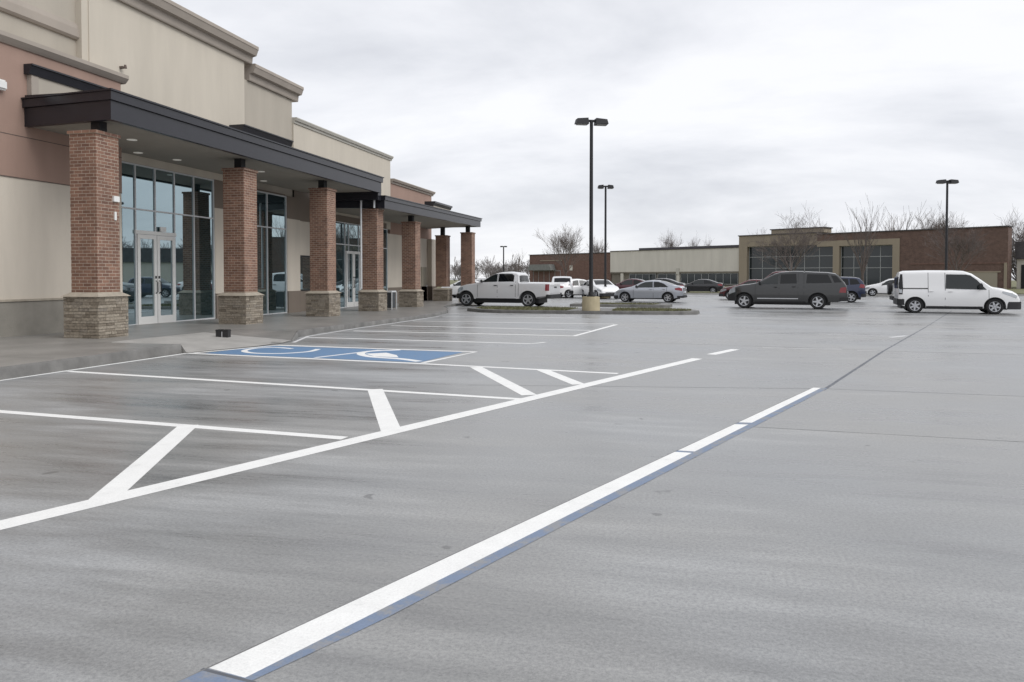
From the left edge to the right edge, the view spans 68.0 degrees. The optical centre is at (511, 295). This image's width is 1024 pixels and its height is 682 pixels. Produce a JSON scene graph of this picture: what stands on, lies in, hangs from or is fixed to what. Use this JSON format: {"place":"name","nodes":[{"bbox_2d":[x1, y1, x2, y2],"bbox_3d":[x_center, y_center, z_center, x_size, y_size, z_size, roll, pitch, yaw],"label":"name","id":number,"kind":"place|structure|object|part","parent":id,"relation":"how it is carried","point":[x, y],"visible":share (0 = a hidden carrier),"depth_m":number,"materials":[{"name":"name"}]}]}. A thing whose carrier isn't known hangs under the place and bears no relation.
{"place":"outdoors","nodes":[
{"label":"outdoors","id":0,"kind":"place"},
{"bbox_2d":[0,298,460,366],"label":"sidewalk","id":1,"kind":"structure","parent":0,"point":[18,350],"depth_m":20.03,"materials":[{"name":"concrete"}]},
{"bbox_2d":[112,332,290,351],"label":"kerb ramp","id":2,"kind":"structure","parent":1,"relation":"on","point":[197,342],"depth_m":17.68,"materials":[{"name":"concrete"}]},
{"bbox_2d":[215,329,230,337],"bbox_3d":[-7.178,0.944,18.859,0.330,0.200,0.200,0,1,5],"label":"utility box","id":3,"kind":"object","parent":2,"relation":"on","point":[226,333],"visible":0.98,"depth_m":18.77,"materials":[{"name":"black plastic"}]},
{"bbox_2d":[0,0,481,338],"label":"store building","id":4,"kind":"structure","parent":1,"relation":"on","point":[163,161],"depth_m":23.57,"materials":[{"name":"paint"}]},
{"bbox_2d":[137,234,158,324],"bbox_3d":[-11.301,-0.496,23.555,0.156,2.778,0.850,0,1,13],"label":"entrance door","id":5,"kind":"structure","parent":4,"relation":"in","point":[147,284],"depth_m":23.57,"materials":[{"name":"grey glass"}]},
{"bbox_2d":[157,236,175,322],"bbox_3d":[-11.101,-0.517,24.411,0.156,2.778,0.850,0,1,13],"label":"entrance door","id":6,"kind":"structure","parent":4,"relation":"in","point":[166,276],"depth_m":24.45,"materials":[{"name":"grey glass"}]},
{"bbox_2d":[300,255,309,290],"bbox_3d":[-9.166,-0.982,33.429,0.110,1.560,1.050,0,1,13],"label":"window","id":7,"kind":"structure","parent":4,"relation":"in","point":[304,260],"depth_m":33.37,"materials":[{"name":"grey glass"}]},
{"bbox_2d":[345,251,354,306],"bbox_3d":[-8.010,-0.818,37.616,0.156,2.770,0.820,0,1,13],"label":"entrance door","id":8,"kind":"structure","parent":4,"relation":"in","point":[349,266],"depth_m":37.63,"materials":[{"name":"white metal"}]},
{"bbox_2d":[354,251,360,306],"bbox_3d":[-7.819,-0.837,38.434,0.156,2.770,0.800,0,1,13],"label":"entrance door","id":9,"kind":"structure","parent":4,"relation":"in","point":[356,254],"depth_m":38.41,"materials":[{"name":"white metal"}]},
{"bbox_2d":[421,267,426,300],"bbox_3d":[-5.631,-0.735,48.351,0.200,2.150,1.000,0,1,13],"label":"service door","id":10,"kind":"structure","parent":4,"relation":"in","point":[423,269],"depth_m":48.37,"materials":[{"name":"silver metal"}]},
{"bbox_2d":[386,291,396,308],"bbox_3d":[-5.801,0.206,35.572,0.620,0.860,0.620,0,1,13],"label":"litter bin","id":11,"kind":"object","parent":1,"relation":"on","point":[390,296],"visible":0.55,"depth_m":35.30,"materials":[{"name":"grey metal"}]},
{"bbox_2d":[0,278,1023,681],"bbox_3d":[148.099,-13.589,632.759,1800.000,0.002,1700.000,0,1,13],"label":"parking lot","id":12,"kind":"structure","parent":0,"point":[718,488],"depth_m":5.37,"materials":[{"name":"grey asphalt"}]},
{"bbox_2d":[0,344,181,379],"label":"kerb","id":13,"kind":"structure","parent":12,"relation":"on","point":[24,370],"depth_m":13.43,"materials":[{"name":"concrete"}]},
{"bbox_2d":[291,302,474,340],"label":"kerb","id":14,"kind":"structure","parent":12,"relation":"on","point":[302,333],"depth_m":24.15,"materials":[{"name":"concrete"}]},
{"bbox_2d":[441,279,482,296],"bbox_3d":[-3.472,-0.557,59.342,4.540,1.465,2.076,1,1,21],"label":"hatchback","id":15,"kind":"object","parent":12,"relation":"on","point":[455,286],"visible":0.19,"depth_m":58.76,"materials":[{"name":"white paint"}]},
{"bbox_2d":[457,272,560,306],"bbox_3d":[-0.215,-0.370,42.210,5.570,1.915,2.230,1,1,21],"label":"pickup truck","id":16,"kind":"object","parent":12,"relation":"on","point":[510,287],"visible":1,"depth_m":41.35,"materials":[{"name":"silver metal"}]},
{"bbox_3d":[-1.236,-0.960,41.677,0.940,0.460,0.147,1,1,21],"label":"side window","id":17,"kind":"part","parent":16,"relation":"part of","materials":[{"name":"black glass"}]},
{"bbox_3d":[-0.301,-0.967,41.321,0.900,0.430,0.138,1,1,21],"label":"side window","id":18,"kind":"part","parent":16,"relation":"part of","materials":[{"name":"black glass"}]},
{"bbox_3d":[0.672,-0.929,41.853,0.055,0.368,1.511,1,1,21],"label":"rear window","id":19,"kind":"part","parent":16,"relation":"part of","materials":[{"name":"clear glass"}]},
{"bbox_2d":[552,276,573,297],"bbox_3d":[3.986,-0.697,60.483,2.119,1.690,4.400,0,1,3],"label":"suv","id":20,"kind":"object","parent":12,"relation":"on","point":[561,279],"visible":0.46,"depth_m":58.48,"materials":[{"name":"silver metal"}]},
{"bbox_3d":[3.876,-1.188,58.498,1.246,0.341,0.221,0,1,3],"label":"rear window","id":21,"kind":"part","parent":20,"relation":"part of","materials":[{"name":"black glass"}]},
{"bbox_2d":[560,279,586,297],"bbox_3d":[5.216,-0.571,59.523,4.540,1.485,2.076,-1,1,-22],"label":"hatchback","id":22,"kind":"object","parent":12,"relation":"on","point":[577,286],"visible":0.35,"depth_m":58.39,"materials":[{"name":"white paint"}]},
{"bbox_3d":[4.721,-0.970,58.465,0.940,0.419,0.139,-1,1,-22],"label":"side window","id":23,"kind":"part","parent":22,"relation":"part of","materials":[{"name":"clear glass"}]},
{"bbox_2d":[467,307,699,314],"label":"traffic island","id":24,"kind":"structure","parent":12,"relation":"on","point":[601,311],"depth_m":33.09,"materials":[{"name":"concrete"}]},
{"bbox_2d":[574,117,608,310],"bbox_3d":[3.478,-3.500,33.311,1.440,8.500,0.798,0,1,-10],"label":"lamp post","id":25,"kind":"object","parent":24,"relation":"on","point":[590,301],"visible":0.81,"depth_m":33.20,"materials":[{"name":"metal"}]},
{"bbox_2d":[582,279,618,298],"bbox_3d":[6.626,-0.502,57.495,2.076,1.445,4.540,0,1,-15],"label":"sedan","id":26,"kind":"object","parent":12,"relation":"on","point":[601,289],"visible":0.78,"depth_m":56.11,"materials":[{"name":"white paint"}]},
{"bbox_2d":[598,185,613,297],"bbox_3d":[6.891,-3.968,55.924,1.231,8.350,0.799,0,1,13],"label":"lamp post","id":27,"kind":"object","parent":12,"relation":"on","point":[605,235],"visible":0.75,"depth_m":55.86,"materials":[{"name":"metal"}]},
{"bbox_2d":[570,303,671,307],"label":"traffic island","id":28,"kind":"structure","parent":12,"relation":"on","point":[628,305],"depth_m":40.70,"materials":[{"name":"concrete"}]},
{"bbox_2d":[616,279,644,288],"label":"sedan","id":29,"kind":"object","parent":12,"relation":"on","point":[626,283],"visible":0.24,"depth_m":67.10,"materials":[{"name":"red paint"}]},
{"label":"side window","id":30,"kind":"part","parent":29,"relation":"part of","materials":[{"name":"black glass"}]},
{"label":"side window","id":31,"kind":"part","parent":29,"relation":"part of","materials":[{"name":"black glass"}]},
{"bbox_2d":[614,280,686,302],"bbox_3d":[8.968,-0.294,49.216,4.540,1.425,2.076,1,1,21],"label":"sedan","id":32,"kind":"object","parent":12,"relation":"on","point":[666,291],"visible":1,"depth_m":48.35,"materials":[{"name":"grey metal"}]},
{"bbox_3d":[8.446,-0.698,48.551,1.140,0.375,0.125,1,1,21],"label":"side window","id":33,"kind":"part","parent":32,"relation":"part of","materials":[{"name":"black glass"}]},
{"bbox_3d":[9.473,-0.695,48.156,0.940,0.362,0.121,1,1,21],"label":"side window","id":34,"kind":"part","parent":32,"relation":"part of","materials":[{"name":"black glass"}]},
{"bbox_2d":[654,278,687,291],"bbox_3d":[12.713,-0.730,65.308,4.540,1.525,2.076,1,1,21],"label":"sedan","id":35,"kind":"object","parent":12,"relation":"on","point":[674,282],"visible":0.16,"depth_m":64.34,"materials":[{"name":"black paint"}]},
{"bbox_2d":[686,279,723,291],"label":"sedan","id":36,"kind":"object","parent":12,"relation":"on","point":[705,285],"visible":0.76,"depth_m":74.93,"materials":[{"name":"black paint"}]},
{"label":"side window","id":37,"kind":"part","parent":36,"relation":"part of","materials":[{"name":"black glass"}]},
{"bbox_2d":[719,279,761,298],"bbox_3d":[17.313,-0.445,54.685,4.540,1.465,2.076,1,1,21],"label":"sedan","id":38,"kind":"object","parent":12,"relation":"on","point":[724,292],"visible":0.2,"depth_m":54.40,"materials":[{"name":"red paint"}]},
{"bbox_2d":[728,271,848,308],"bbox_3d":[14.276,-0.308,39.285,5.780,1.930,2.257,1,2,24],"label":"suv","id":39,"kind":"object","parent":12,"relation":"on","point":[817,290],"visible":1,"depth_m":38.31,"materials":[{"name":"grey paint"}]},
{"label":"side window","id":40,"kind":"part","parent":39,"relation":"part of","materials":[{"name":"black glass"}]},
{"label":"side window","id":41,"kind":"part","parent":39,"relation":"part of","materials":[{"name":"black glass"}]},
{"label":"side window","id":42,"kind":"part","parent":39,"relation":"part of","materials":[{"name":"black glass"}]},
{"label":"side window","id":43,"kind":"part","parent":39,"relation":"part of","materials":[{"name":"black glass"}]},
{"bbox_2d":[841,277,865,302],"bbox_3d":[20.459,-0.402,49.033,4.400,1.650,2.119,1,2,24],"label":"suv","id":44,"kind":"object","parent":12,"relation":"on","point":[856,289],"visible":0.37,"depth_m":47.64,"materials":[{"name":"blue paint"}]},
{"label":"side window","id":45,"kind":"part","parent":44,"relation":"part of","materials":[{"name":"black glass"}]},
{"bbox_2d":[687,293,1023,295],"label":"kerb","id":46,"kind":"structure","parent":12,"relation":"on","point":[718,294],"depth_m":69.96,"materials":[{"name":"concrete"}]},
{"bbox_2d":[687,292,1022,293],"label":"grass","id":47,"kind":"structure","parent":46,"relation":"on","point":[719,292],"depth_m":70.83,"materials":[{"name":"green plant"}]},
{"bbox_2d":[865,278,893,295],"bbox_3d":[32.251,-0.701,64.537,4.540,1.505,2.076,1,1,21],"label":"sedan","id":48,"kind":"object","parent":12,"relation":"on","point":[877,288],"visible":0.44,"depth_m":64.12,"materials":[{"name":"white paint"}]},
{"bbox_2d":[887,281,893,299],"bbox_3d":[22.877,-0.251,41.086,4.570,1.730,2.119,1,1,21],"label":"suv","id":49,"kind":"object","parent":12,"relation":"on","point":[890,288],"visible":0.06,"depth_m":41.62,"materials":[{"name":"black paint"}]},
{"bbox_2d":[936,179,958,269],"bbox_3d":[30.310,-3.896,52.909,1.478,8.350,0.799,0,1,13],"label":"lamp post","id":50,"kind":"object","parent":12,"relation":"on","point":[950,181],"visible":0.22,"depth_m":52.81,"materials":[{"name":"metal"}]},
{"bbox_2d":[893,270,1020,313],"bbox_3d":[19.847,-0.176,33.999,4.800,1.920,2.105,1,1,21],"label":"delivery van","id":51,"kind":"object","parent":12,"relation":"on","point":[916,291],"visible":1,"depth_m":33.36,"materials":[{"name":"white paint"}]},
{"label":"side window","id":52,"kind":"part","parent":51,"relation":"part of","materials":[{"name":"black glass"}]},
{"bbox_2d":[476,306,577,309],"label":"grass","id":53,"kind":"structure","parent":0,"point":[525,308],"depth_m":34.85,"materials":[{"name":"green plant"}]},
{"bbox_2d":[172,0,1023,277],"label":"sky","id":54,"kind":"structure","parent":0,"point":[725,117],"materials":[{"name":"white"}]},
{"bbox_2d":[600,302,660,304],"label":"grass","id":55,"kind":"structure","parent":0,"point":[629,303],"depth_m":41.26,"materials":[{"name":"green plant"}]},
{"bbox_2d":[612,307,690,310],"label":"grass","id":56,"kind":"structure","parent":0,"point":[645,309],"depth_m":33.29,"materials":[{"name":"green plant"}]},
{"bbox_2d":[437,280,1023,293],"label":"ground","id":57,"kind":"structure","parent":0,"point":[1014,289],"depth_m":115.10,"materials":[{"name":"grey asphalt"}]},
{"bbox_2d":[450,255,529,280],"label":"woods","id":58,"kind":"object","parent":57,"relation":"on","point":[488,269],"visible":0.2,"depth_m":183.37,"materials":[{"name":"brown"}]},
{"bbox_2d":[500,246,506,271],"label":"lamp post","id":59,"kind":"object","parent":57,"relation":"on","point":[503,256],"visible":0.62,"depth_m":161.68,"materials":[{"name":"black metal"}]},
{"bbox_2d":[512,254,524,271],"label":"bare tree","id":60,"kind":"object","parent":57,"relation":"on","point":[519,268],"visible":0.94,"depth_m":139.80,"materials":[{"name":"brown plant"}]},
{"bbox_2d":[534,223,588,275],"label":"bare tree","id":61,"kind":"object","parent":57,"relation":"on","point":[564,243],"visible":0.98,"depth_m":111.88,"materials":[{"name":"brown plant"}]},
{"bbox_2d":[587,235,607,252],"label":"bare tree","id":62,"kind":"object","parent":57,"relation":"on","point":[598,249],"visible":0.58,"depth_m":207.36,"materials":[{"name":"brown plant"}]},
{"bbox_2d":[659,228,681,246],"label":"bare tree","id":63,"kind":"object","parent":57,"relation":"on","point":[670,244],"visible":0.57,"depth_m":188.66,"materials":[{"name":"brown plant"}]},
{"bbox_2d":[528,225,1013,288],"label":"strip mall","id":64,"kind":"structure","parent":57,"relation":"on","point":[893,253],"depth_m":121.98,"materials":[{"name":"brown brick"}]},
{"bbox_2d":[533,271,560,281],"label":"shop window","id":65,"kind":"structure","parent":64,"relation":"in","point":[533,271],"depth_m":164.75,"materials":[{"name":"grey glass"}]},
{"bbox_2d":[629,274,656,280],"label":"shop window","id":66,"kind":"structure","parent":64,"relation":"in","point":[646,277],"depth_m":144.70,"materials":[{"name":"grey glass"}]},
{"bbox_2d":[658,274,675,280],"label":"shop window","id":67,"kind":"structure","parent":64,"relation":"in","point":[670,276],"depth_m":140.61,"materials":[{"name":"grey glass"}]},
{"bbox_2d":[681,273,738,284],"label":"shop window","id":68,"kind":"structure","parent":64,"relation":"in","point":[725,278],"depth_m":133.68,"materials":[{"name":"grey glass"}]},
{"bbox_2d":[749,245,832,279],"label":"shop window","id":69,"kind":"structure","parent":64,"relation":"in","point":[823,261],"depth_m":123.61,"materials":[{"name":"grey glass"}]},
{"bbox_2d":[841,245,891,285],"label":"shop window","id":70,"kind":"structure","parent":64,"relation":"in","point":[878,269],"depth_m":114.40,"materials":[{"name":"grey glass"}]},
{"bbox_2d":[971,272,997,287],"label":"service door","id":71,"kind":"structure","parent":64,"relation":"in","point":[990,278],"depth_m":102.52,"materials":[{"name":"beige metal"}]},
{"bbox_2d":[745,200,839,270],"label":"bare tree","id":72,"kind":"object","parent":57,"relation":"on","point":[803,240],"visible":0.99,"depth_m":87.91,"materials":[{"name":"brown plant"}]},
{"bbox_2d":[840,199,885,281],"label":"bare tree","id":73,"kind":"object","parent":57,"relation":"on","point":[864,264],"visible":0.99,"depth_m":84.89,"materials":[{"name":"brown plant"}]},
{"bbox_2d":[879,199,928,230],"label":"bare tree","id":74,"kind":"object","parent":57,"relation":"on","point":[893,228],"visible":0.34,"depth_m":147.21,"materials":[{"name":"brown plant"}]},
{"bbox_2d":[913,208,967,228],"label":"bare tree","id":75,"kind":"object","parent":57,"relation":"on","point":[929,226],"visible":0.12,"depth_m":148.56,"materials":[{"name":"brown plant"}]},
{"bbox_2d":[921,201,986,270],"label":"bare tree","id":76,"kind":"object","parent":57,"relation":"on","point":[960,245],"visible":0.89,"depth_m":77.63,"materials":[{"name":"brown plant"}]},
{"bbox_2d":[996,207,1023,257],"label":"bare tree","id":77,"kind":"object","parent":57,"relation":"on","point":[1017,235],"visible":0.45,"depth_m":118.51,"materials":[{"name":"brown plant"}]},
{"bbox_2d":[1011,228,1023,281],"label":"woods","id":78,"kind":"object","parent":57,"relation":"on","point":[1014,267],"visible":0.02,"depth_m":117.40,"materials":[{"name":"brown"}]},
{"bbox_2d":[1015,241,1023,288],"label":"building","id":79,"kind":"structure","parent":57,"relation":"on","point":[1019,251],"depth_m":102.30,"materials":[{"name":"black metal"}]},
{"bbox_2d":[1021,265,1023,288],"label":"door","id":80,"kind":"structure","parent":79,"relation":"in","point":[1022,266],"depth_m":102.20,"materials":[{"name":"black metal"}]},
{"bbox_2d":[762,271,784,279],"bbox_3d":[21.899,-0.974,62.859,4.400,2.130,2.119,1,1,21],"label":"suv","id":81,"kind":"object","parent":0,"point":[775,272],"visible":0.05,"depth_m":62.30,"materials":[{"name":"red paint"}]}
]}

